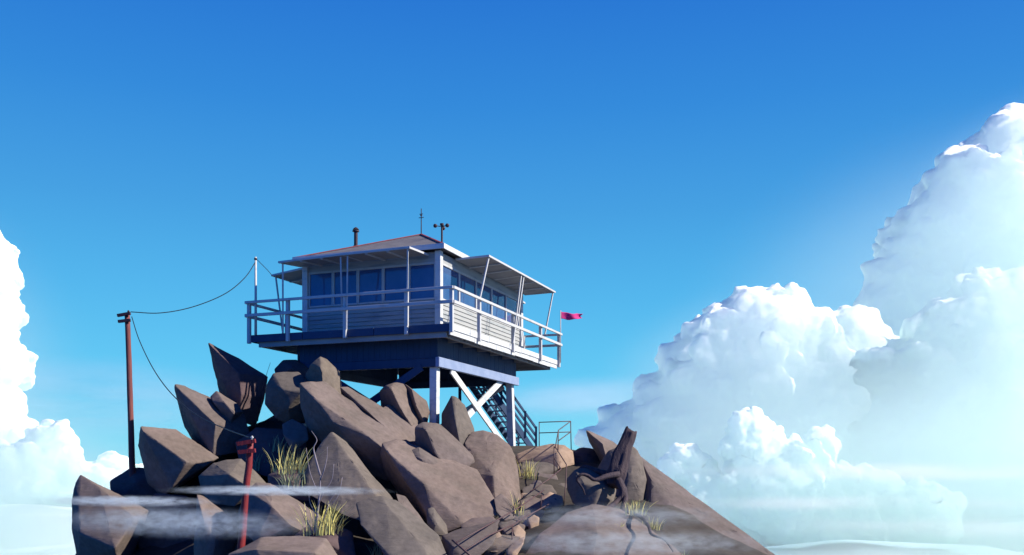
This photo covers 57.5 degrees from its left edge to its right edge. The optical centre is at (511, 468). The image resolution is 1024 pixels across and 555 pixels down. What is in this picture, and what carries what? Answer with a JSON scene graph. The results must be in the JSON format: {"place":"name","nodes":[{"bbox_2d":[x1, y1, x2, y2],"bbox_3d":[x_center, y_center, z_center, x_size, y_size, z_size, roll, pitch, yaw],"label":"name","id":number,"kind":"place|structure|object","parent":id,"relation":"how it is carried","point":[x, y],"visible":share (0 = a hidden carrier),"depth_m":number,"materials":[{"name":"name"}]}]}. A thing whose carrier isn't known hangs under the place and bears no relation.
{"place":"outdoors","nodes":[
{"label":"outdoors","id":0,"kind":"place"},
{"bbox_2d":[0,231,38,443],"bbox_3d":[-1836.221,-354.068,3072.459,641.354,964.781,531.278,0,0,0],"label":"cloud","id":1,"kind":"structure","parent":0,"point":[18,360],"depth_m":3015.03,"materials":[{"name":"white"}]},
{"bbox_2d":[0,419,143,505],"bbox_3d":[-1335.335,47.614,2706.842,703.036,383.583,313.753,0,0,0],"label":"cloud","id":2,"kind":"structure","parent":0,"point":[44,462],"depth_m":2634.19,"materials":[{"name":"white"}]},
{"bbox_2d":[75,415,774,554],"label":"hill","id":3,"kind":"structure","parent":0,"point":[682,531],"depth_m":26.24,"materials":[{"name":"stone"}]},
{"bbox_2d":[72,475,148,554],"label":"rock","id":4,"kind":"object","parent":3,"relation":"on","point":[105,521],"visible":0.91,"depth_m":25.34,"materials":[{"name":"brown stone"}]},
{"bbox_2d":[117,310,135,476],"bbox_3d":[-11.779,-1.792,28.575,0.543,6.096,0.250,0,0,0],"label":"utility pole","id":5,"kind":"object","parent":3,"relation":"on","point":[131,439],"visible":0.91,"depth_m":28.53,"materials":[{"name":"wood"}]},
{"bbox_2d":[110,467,156,507],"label":"rock","id":6,"kind":"object","parent":3,"relation":"on","point":[137,488],"visible":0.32,"depth_m":28.33,"materials":[{"name":"brown stone"}]},
{"bbox_2d":[137,493,195,548],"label":"rock","id":7,"kind":"object","parent":3,"relation":"on","point":[170,519],"visible":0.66,"depth_m":26.51,"materials":[{"name":"stone"}]},
{"bbox_2d":[138,426,217,493],"bbox_3d":[-9.891,-0.159,28.155,2.410,2.090,3.484,0,0,0],"label":"rock","id":8,"kind":"object","parent":3,"relation":"on","point":[173,460],"visible":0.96,"depth_m":26.80,"materials":[{"name":"stone"}]},
{"bbox_2d":[174,384,249,455],"bbox_3d":[-9.269,-1.451,29.471,2.338,2.200,3.689,0,0,0],"label":"rock","id":9,"kind":"object","parent":8,"relation":"on","point":[215,439],"visible":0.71,"depth_m":28.05,"materials":[{"name":"brown stone"}]},
{"bbox_2d":[210,391,242,422],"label":"rock","id":10,"kind":"object","parent":9,"relation":"on","point":[230,410],"visible":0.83,"depth_m":28.22,"materials":[{"name":"stone"}]},
{"bbox_2d":[208,343,267,425],"bbox_3d":[-8.852,-2.676,30.596,1.793,2.663,2.805,0,0,0],"label":"rock","id":11,"kind":"object","parent":9,"relation":"on","point":[240,382],"visible":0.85,"depth_m":29.66,"materials":[{"name":"stone"}]},
{"bbox_2d":[254,365,269,423],"bbox_3d":[-8.048,-2.408,30.040,0.578,1.975,0.126,0,0,0],"label":"bare bush","id":12,"kind":"object","parent":11,"relation":"on","point":[260,401],"visible":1,"depth_m":29.99,"materials":[{"name":"plant"}]},
{"bbox_2d":[194,495,238,554],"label":"rock","id":13,"kind":"object","parent":3,"relation":"on","point":[216,530],"visible":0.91,"depth_m":22.07,"materials":[{"name":"stone"}]},
{"bbox_2d":[198,459,265,505],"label":"rock","id":14,"kind":"object","parent":3,"relation":"on","point":[221,482],"visible":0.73,"depth_m":24.92,"materials":[{"name":"grey stone"}]},
{"bbox_2d":[237,436,255,549],"bbox_3d":[-5.845,1.074,20.370,0.539,3.561,0.230,0,0,0],"label":"utility pole","id":15,"kind":"object","parent":3,"relation":"on","point":[249,451],"visible":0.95,"depth_m":20.33,"materials":[{"name":"red wood"}]},
{"bbox_2d":[131,316,249,437],"bbox_3d":[-8.496,-2.638,24.598,0.432,3.993,9.998,0,0,-36],"label":"wire","id":16,"kind":"object","parent":15,"relation":"hanging from","point":[176,398],"visible":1,"depth_m":25.49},
{"bbox_2d":[235,427,306,476],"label":"rock","id":17,"kind":"object","parent":3,"relation":"on","point":[265,438],"visible":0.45,"depth_m":27.82,"materials":[{"name":"stone"}]},
{"bbox_2d":[252,454,264,470],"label":"grass tuft","id":18,"kind":"object","parent":17,"relation":"on","point":[254,467],"visible":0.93,"depth_m":27.49,"materials":[{"name":"green plant"}]},
{"bbox_2d":[269,433,286,452],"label":"grass tuft","id":19,"kind":"object","parent":17,"relation":"on","point":[278,444],"visible":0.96,"depth_m":27.70,"materials":[{"name":"green plant"}]},
{"bbox_2d":[265,372,307,422],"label":"rock","id":20,"kind":"object","parent":17,"relation":"on","point":[282,398],"visible":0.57,"depth_m":27.81,"materials":[{"name":"grey stone"}]},
{"bbox_2d":[238,482,320,540],"bbox_3d":[-5.483,1.024,22.703,1.943,1.374,3.212,0,0,0],"label":"rock","id":21,"kind":"object","parent":3,"relation":"on","point":[272,512],"visible":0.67,"depth_m":21.46,"materials":[{"name":"brown stone"}]},
{"bbox_2d":[268,467,311,500],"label":"rock","id":22,"kind":"object","parent":21,"relation":"on","point":[299,494],"visible":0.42,"depth_m":23.14,"materials":[{"name":"grey stone"}]},
{"bbox_2d":[275,466,306,488],"bbox_3d":[-5.441,0.210,22.960,0.992,0.594,0.401,0,0,0],"label":"grass tuft","id":23,"kind":"object","parent":22,"relation":"on","point":[288,486],"visible":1,"depth_m":22.89,"materials":[{"name":"plant"}]},
{"bbox_2d":[262,445,324,473],"bbox_3d":[-5.473,-0.237,23.493,1.816,0.782,0.626,0,0,0],"label":"grass tuft","id":24,"kind":"object","parent":22,"relation":"on","point":[290,467],"visible":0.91,"depth_m":23.46,"materials":[{"name":"plant"}]},
{"bbox_2d":[228,536,336,554],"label":"rock","id":25,"kind":"object","parent":3,"relation":"on","point":[293,545],"visible":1,"depth_m":18.86,"materials":[{"name":"stone"}]},
{"bbox_2d":[295,525,355,554],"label":"rock","id":26,"kind":"object","parent":25,"relation":"on","point":[341,543],"visible":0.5,"depth_m":20.28,"materials":[{"name":"stone"}]},
{"bbox_2d":[289,502,355,535],"bbox_3d":[-4.108,1.078,20.452,1.501,0.815,0.500,0,0,0],"label":"grass tuft","id":27,"kind":"object","parent":26,"relation":"on","point":[328,525],"visible":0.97,"depth_m":20.36,"materials":[{"name":"yellow plant"}]},
{"bbox_2d":[305,432,342,534],"bbox_3d":[-4.116,0.314,20.401,0.806,2.274,0.204,0,0,13],"label":"bare bush","id":28,"kind":"object","parent":26,"relation":"on","point":[319,499],"visible":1,"depth_m":20.40,"materials":[{"name":"plant"}]},
{"bbox_2d":[274,360,308,378],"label":"rock","id":29,"kind":"object","parent":3,"relation":"on","point":[292,366],"visible":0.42,"depth_m":30.53,"materials":[{"name":"grey stone"}]},
{"bbox_2d":[303,432,392,520],"bbox_3d":[-4.092,0.198,24.174,2.285,2.266,4.724,0,0,0],"label":"rock","id":30,"kind":"object","parent":3,"relation":"on","point":[360,482],"visible":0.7,"depth_m":22.92,"materials":[{"name":"grey stone"}]},
{"bbox_2d":[299,381,411,481],"bbox_3d":[-4.450,-1.070,27.744,3.158,2.911,4.313,0,0,0],"label":"rock","id":31,"kind":"object","parent":3,"relation":"on","point":[326,408],"visible":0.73,"depth_m":26.05,"materials":[{"name":"stone"}]},
{"bbox_2d":[282,419,308,451],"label":"rock","id":32,"kind":"object","parent":31,"relation":"on","point":[295,433],"visible":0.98,"depth_m":26.22,"materials":[{"name":"grey stone"}]},
{"bbox_2d":[306,357,340,393],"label":"rock","id":33,"kind":"object","parent":31,"relation":"on","point":[323,369],"visible":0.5,"depth_m":28.03,"materials":[{"name":"grey stone"}]},
{"bbox_2d":[366,544,383,554],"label":"grass tuft","id":34,"kind":"object","parent":3,"relation":"on","point":[380,551],"visible":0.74,"depth_m":21.05,"materials":[{"name":"plant"}]},
{"bbox_2d":[356,496,446,554],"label":"rock","id":35,"kind":"object","parent":3,"relation":"on","point":[392,526],"visible":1,"depth_m":20.12,"materials":[{"name":"stone"}]},
{"bbox_2d":[426,507,447,536],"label":"rock","id":36,"kind":"object","parent":35,"relation":"on","point":[436,523],"visible":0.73,"depth_m":21.91,"materials":[{"name":"stone"}]},
{"bbox_2d":[245,208,561,445],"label":"lookout tower","id":37,"kind":"structure","parent":3,"relation":"on","point":[417,311],"depth_m":30.54,"materials":[{"name":"white paint"}]},
{"bbox_2d":[254,257,256,334],"bbox_3d":[-8.405,-5.650,30.607,0.099,2.552,0.099,0,0,0],"label":"aerial mast","id":38,"kind":"object","parent":37,"relation":"attached to","point":[255,304],"visible":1,"depth_m":30.58,"materials":[{"name":"metal"}]},
{"bbox_2d":[131,263,254,313],"bbox_3d":[-9.992,-5.780,29.532,3.868,2.027,0.198,0,0,-31],"label":"wire","id":39,"kind":"object","parent":38,"relation":"hanging from","point":[202,303],"visible":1,"depth_m":29.55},
{"bbox_2d":[309,271,333,307],"bbox_3d":[-6.354,-5.948,31.085,0.930,1.188,0.080,0,0,21],"label":"window","id":40,"kind":"structure","parent":37,"relation":"in","point":[320,283],"depth_m":31.09,"materials":[{"name":"blue glass"}]},
{"bbox_2d":[333,268,357,306],"bbox_3d":[-5.478,-5.948,30.753,0.930,1.188,0.080,0,0,21],"label":"window","id":41,"kind":"structure","parent":37,"relation":"in","point":[352,273],"depth_m":30.75,"materials":[{"name":"blue glass"}]},
{"bbox_2d":[358,266,382,304],"bbox_3d":[-4.603,-5.948,30.421,0.930,1.188,0.080,0,0,21],"label":"window","id":42,"kind":"structure","parent":37,"relation":"in","point":[370,279],"depth_m":30.42,"materials":[{"name":"blue glass"}]},
{"bbox_2d":[383,264,408,302],"bbox_3d":[-3.728,-5.948,30.089,0.930,1.188,0.080,0,0,21],"label":"window","id":43,"kind":"structure","parent":37,"relation":"in","point":[394,276],"depth_m":30.10,"materials":[{"name":"blue glass"}]},
{"bbox_2d":[409,262,434,300],"bbox_3d":[-2.853,-5.948,29.757,0.930,1.188,0.080,0,0,21],"label":"window","id":44,"kind":"structure","parent":37,"relation":"in","point":[421,275],"depth_m":29.76,"materials":[{"name":"blue glass"}]},
{"bbox_2d":[443,263,459,306],"bbox_3d":[-2.026,-5.948,30.324,0.080,1.188,1.430,0,0,21],"label":"window","id":45,"kind":"structure","parent":37,"relation":"in","point":[451,276],"depth_m":30.39,"materials":[{"name":"blue glass"}]},
{"bbox_2d":[460,272,476,313],"bbox_3d":[-1.517,-5.948,31.667,0.080,1.188,1.430,0,0,21],"label":"window","id":46,"kind":"structure","parent":37,"relation":"in","point":[468,283],"depth_m":31.76,"materials":[{"name":"blue glass"}]},
{"bbox_2d":[476,280,491,319],"bbox_3d":[-1.008,-5.948,33.010,0.080,1.188,1.430,0,0,21],"label":"window","id":47,"kind":"structure","parent":37,"relation":"in","point":[487,290],"depth_m":33.18,"materials":[{"name":"blue glass"}]},
{"bbox_2d":[440,368,536,445],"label":"staircase","id":48,"kind":"structure","parent":37,"relation":"attached to","point":[498,402],"depth_m":38.31,"materials":[{"name":"blue"}]},
{"bbox_2d":[492,287,505,324],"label":"window","id":49,"kind":"structure","parent":37,"relation":"in","point":[498,297],"depth_m":34.36,"materials":[{"name":"blue glass"}]},
{"bbox_2d":[505,294,519,330],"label":"window","id":50,"kind":"structure","parent":37,"relation":"in","point":[511,302],"depth_m":35.52,"materials":[{"name":"blue glass"}]},
{"bbox_2d":[560,310,581,362],"bbox_3d":[2.435,-5.334,37.959,1.017,2.120,0.152,0,0,-23],"label":"flag","id":51,"kind":"object","parent":37,"relation":"attached to","point":[566,316],"visible":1,"depth_m":37.89,"materials":[{"name":"fabric"}]},
{"bbox_2d":[396,494,423,521],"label":"rock","id":52,"kind":"object","parent":3,"relation":"on","point":[404,501],"visible":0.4,"depth_m":23.47,"materials":[{"name":"stone"}]},
{"bbox_2d":[380,439,497,531],"bbox_3d":[-1.916,0.467,26.538,3.376,2.560,5.275,0,0,0],"label":"rock","id":53,"kind":"object","parent":3,"relation":"on","point":[455,494],"visible":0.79,"depth_m":24.65,"materials":[{"name":"stone"}]},
{"bbox_2d":[340,387,414,444],"bbox_3d":[-3.850,-1.477,28.548,2.407,1.890,3.496,0,0,0],"label":"rock","id":54,"kind":"object","parent":53,"relation":"on","point":[387,418],"visible":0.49,"depth_m":27.40,"materials":[{"name":"stone"}]},
{"bbox_2d":[383,405,417,429],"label":"rock","id":55,"kind":"object","parent":54,"relation":"on","point":[392,410],"visible":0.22,"depth_m":28.09,"materials":[{"name":"stone"}]},
{"bbox_2d":[380,382,419,425],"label":"rock","id":56,"kind":"object","parent":55,"relation":"on","point":[395,395],"visible":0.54,"depth_m":28.38,"materials":[{"name":"brown stone"}]},
{"bbox_2d":[404,383,429,422],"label":"rock","id":57,"kind":"object","parent":55,"relation":"on","point":[420,405],"visible":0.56,"depth_m":28.78,"materials":[{"name":"brown stone"}]},
{"bbox_2d":[412,447,437,463],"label":"rock","id":58,"kind":"object","parent":53,"relation":"on","point":[422,455],"visible":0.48,"depth_m":25.23,"materials":[{"name":"brown stone"}]},
{"bbox_2d":[415,422,474,466],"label":"rock","id":59,"kind":"object","parent":53,"relation":"on","point":[437,440],"visible":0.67,"depth_m":26.03,"materials":[{"name":"stone"}]},
{"bbox_2d":[442,519,499,554],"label":"rock","id":60,"kind":"object","parent":3,"relation":"on","point":[479,548],"visible":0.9,"depth_m":20.71,"materials":[{"name":"stone"}]},
{"bbox_2d":[460,516,495,527],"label":"rock","id":61,"kind":"object","parent":3,"relation":"on","point":[475,521],"visible":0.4,"depth_m":23.15,"materials":[{"name":"brown stone"}]},
{"bbox_2d":[465,430,520,504],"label":"rock","id":62,"kind":"object","parent":3,"relation":"on","point":[494,464],"visible":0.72,"depth_m":27.45,"materials":[{"name":"grey stone"}]},
{"bbox_2d":[441,396,473,447],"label":"rock","id":63,"kind":"object","parent":62,"relation":"on","point":[456,423],"visible":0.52,"depth_m":28.20,"materials":[{"name":"brown stone"}]},
{"bbox_2d":[483,534,519,554],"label":"path stone","id":64,"kind":"object","parent":3,"relation":"on","point":[501,544],"visible":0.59,"depth_m":21.25,"materials":[{"name":"stone"}]},
{"bbox_2d":[494,494,514,521],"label":"rock","id":65,"kind":"object","parent":3,"relation":"on","point":[502,505],"visible":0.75,"depth_m":24.79,"materials":[{"name":"brown stone"}]},
{"bbox_2d":[451,421,571,554],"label":"handrail","id":66,"kind":"object","parent":3,"relation":"on","point":[462,548],"visible":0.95,"depth_m":24.24,"materials":[{"name":"brown metal"}]},
{"bbox_2d":[499,520,524,535],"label":"path stone","id":67,"kind":"object","parent":3,"relation":"on","point":[507,531],"visible":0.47,"depth_m":23.05,"materials":[{"name":"stone"}]},
{"bbox_2d":[498,522,507,529],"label":"loose stone","id":68,"kind":"object","parent":67,"relation":"on","point":[501,523],"visible":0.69,"depth_m":23.13,"materials":[{"name":"brown stone"}]},
{"bbox_2d":[506,537,523,554],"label":"path stone","id":69,"kind":"object","parent":3,"relation":"on","point":[515,547],"visible":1,"depth_m":20.76,"materials":[{"name":"stone"}]},
{"bbox_2d":[513,525,525,538],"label":"path stone","id":70,"kind":"object","parent":3,"relation":"on","point":[518,531],"visible":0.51,"depth_m":22.20,"materials":[{"name":"brown stone"}]},
{"bbox_2d":[514,510,544,523],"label":"path stone","id":71,"kind":"object","parent":3,"relation":"on","point":[539,513],"visible":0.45,"depth_m":24.86,"materials":[{"name":"brown stone"}]},
{"bbox_2d":[508,491,524,515],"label":"grass tuft","id":72,"kind":"object","parent":71,"relation":"on","point":[516,511],"visible":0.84,"depth_m":24.81,"materials":[{"name":"green plant"}]},
{"bbox_2d":[516,459,543,479],"bbox_3d":[0.459,0.009,28.643,1.221,0.691,0.436,0,0,0],"label":"grass tuft","id":73,"kind":"object","parent":3,"relation":"on","point":[527,473],"visible":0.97,"depth_m":28.61,"materials":[{"name":"plant"}]},
{"bbox_2d":[520,496,544,510],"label":"path stone","id":74,"kind":"object","parent":3,"relation":"on","point":[534,503],"visible":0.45,"depth_m":26.22,"materials":[{"name":"brown stone"}]},
{"bbox_2d":[527,515,538,528],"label":"path stone","id":75,"kind":"object","parent":3,"relation":"on","point":[532,520],"visible":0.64,"depth_m":23.71,"materials":[{"name":"stone"}]},
{"bbox_2d":[518,515,528,519],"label":"loose stone","id":76,"kind":"object","parent":75,"relation":"on","point":[521,517],"visible":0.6,"depth_m":24.28,"materials":[{"name":"stone"}]},
{"bbox_2d":[517,461,556,473],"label":"path stone","id":77,"kind":"object","parent":3,"relation":"on","point":[546,467],"visible":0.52,"depth_m":29.52,"materials":[{"name":"grey stone"}]},
{"bbox_2d":[520,473,557,479],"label":"path stone","id":78,"kind":"object","parent":3,"relation":"on","point":[547,475],"visible":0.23,"depth_m":28.80,"materials":[{"name":"grey stone"}]},
{"bbox_2d":[522,483,556,497],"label":"path stone","id":79,"kind":"object","parent":3,"relation":"on","point":[546,488],"visible":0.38,"depth_m":27.68,"materials":[{"name":"stone"}]},
{"bbox_2d":[516,444,573,468],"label":"rock","id":80,"kind":"object","parent":3,"relation":"on","point":[545,453],"visible":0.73,"depth_m":30.13,"materials":[{"name":"brown stone"}]},
{"bbox_2d":[542,501,551,508],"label":"loose stone","id":81,"kind":"object","parent":3,"relation":"on","point":[544,503],"visible":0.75,"depth_m":25.89,"materials":[{"name":"stone"}]},
{"bbox_2d":[539,492,563,513],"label":"path stone","id":82,"kind":"object","parent":3,"relation":"on","point":[557,504],"visible":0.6,"depth_m":26.59,"materials":[{"name":"stone"}]},
{"bbox_2d":[573,447,600,464],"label":"rock","id":83,"kind":"object","parent":3,"relation":"on","point":[583,454],"visible":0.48,"depth_m":31.52,"materials":[{"name":"brown stone"}]},
{"bbox_2d":[586,430,616,460],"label":"rock","id":84,"kind":"object","parent":3,"relation":"on","point":[601,446],"visible":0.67,"depth_m":30.50,"materials":[{"name":"brown stone"}]},
{"bbox_2d":[525,504,681,554],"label":"rock","id":85,"kind":"object","parent":3,"relation":"on","point":[593,529],"visible":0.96,"depth_m":21.38,"materials":[{"name":"stone"}]},
{"bbox_2d":[567,468,615,506],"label":"rock","id":86,"kind":"object","parent":85,"relation":"on","point":[601,493],"visible":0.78,"depth_m":24.55,"materials":[{"name":"stone"}]},
{"bbox_2d":[576,426,673,551],"bbox_3d":[2.559,0.333,22.729,1.853,2.944,5.278,0,0,0],"label":"dead tree","id":87,"kind":"object","parent":85,"relation":"on","point":[614,474],"visible":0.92,"depth_m":24.62,"materials":[{"name":"brown wood"}]},
{"bbox_2d":[621,499,655,515],"bbox_3d":[3.050,0.915,22.179,0.971,0.421,0.384,0,0,0],"label":"grass tuft","id":88,"kind":"object","parent":85,"relation":"on","point":[632,511],"visible":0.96,"depth_m":22.14,"materials":[{"name":"plant"}]},
{"bbox_2d":[598,447,646,499],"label":"rock","id":89,"kind":"object","parent":3,"relation":"on","point":[635,481],"visible":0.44,"depth_m":27.77,"materials":[{"name":"stone"}]},
{"bbox_2d":[637,515,664,530],"bbox_3d":[3.667,1.415,24.352,0.851,0.466,0.458,0,0,0],"label":"grass tuft","id":90,"kind":"object","parent":3,"relation":"on","point":[652,525],"visible":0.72,"depth_m":24.34,"materials":[{"name":"green plant"}]},
{"bbox_2d":[641,457,773,554],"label":"rock","id":91,"kind":"object","parent":3,"relation":"on","point":[661,488],"visible":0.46,"depth_m":28.11,"materials":[{"name":"stone"}]},
{"bbox_2d":[0,504,1023,554],"bbox_3d":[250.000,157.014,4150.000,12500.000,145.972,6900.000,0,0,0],"label":"cloud","id":92,"kind":"structure","parent":0,"point":[32,529],"depth_m":1745.12,"materials":[{"name":"white"}]},
{"bbox_2d":[0,0,1023,463],"label":"sky","id":93,"kind":"structure","parent":0,"point":[643,163],"materials":[{"name":"blue"}]},
{"bbox_2d":[574,282,899,469],"bbox_3d":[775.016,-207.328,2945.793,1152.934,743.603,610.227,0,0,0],"label":"cloud","id":94,"kind":"structure","parent":0,"point":[777,354],"depth_m":2773.72,"materials":[{"name":"white"}]},
{"bbox_2d":[657,406,967,545],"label":"cloud","id":95,"kind":"structure","parent":0,"point":[769,483],"depth_m":1460.15,"materials":[{"name":"white"}]},
{"bbox_2d":[847,266,1023,517],"bbox_3d":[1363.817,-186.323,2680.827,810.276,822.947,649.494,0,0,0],"label":"cloud","id":96,"kind":"structure","parent":0,"point":[941,380],"depth_m":2551.72,"materials":[{"name":"white"}]},
{"bbox_2d":[853,103,1023,335],"bbox_3d":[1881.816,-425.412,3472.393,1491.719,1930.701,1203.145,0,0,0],"label":"cloud","id":97,"kind":"structure","parent":0,"point":[962,211],"depth_m":3287.54,"materials":[{"name":"white"}]}
]}

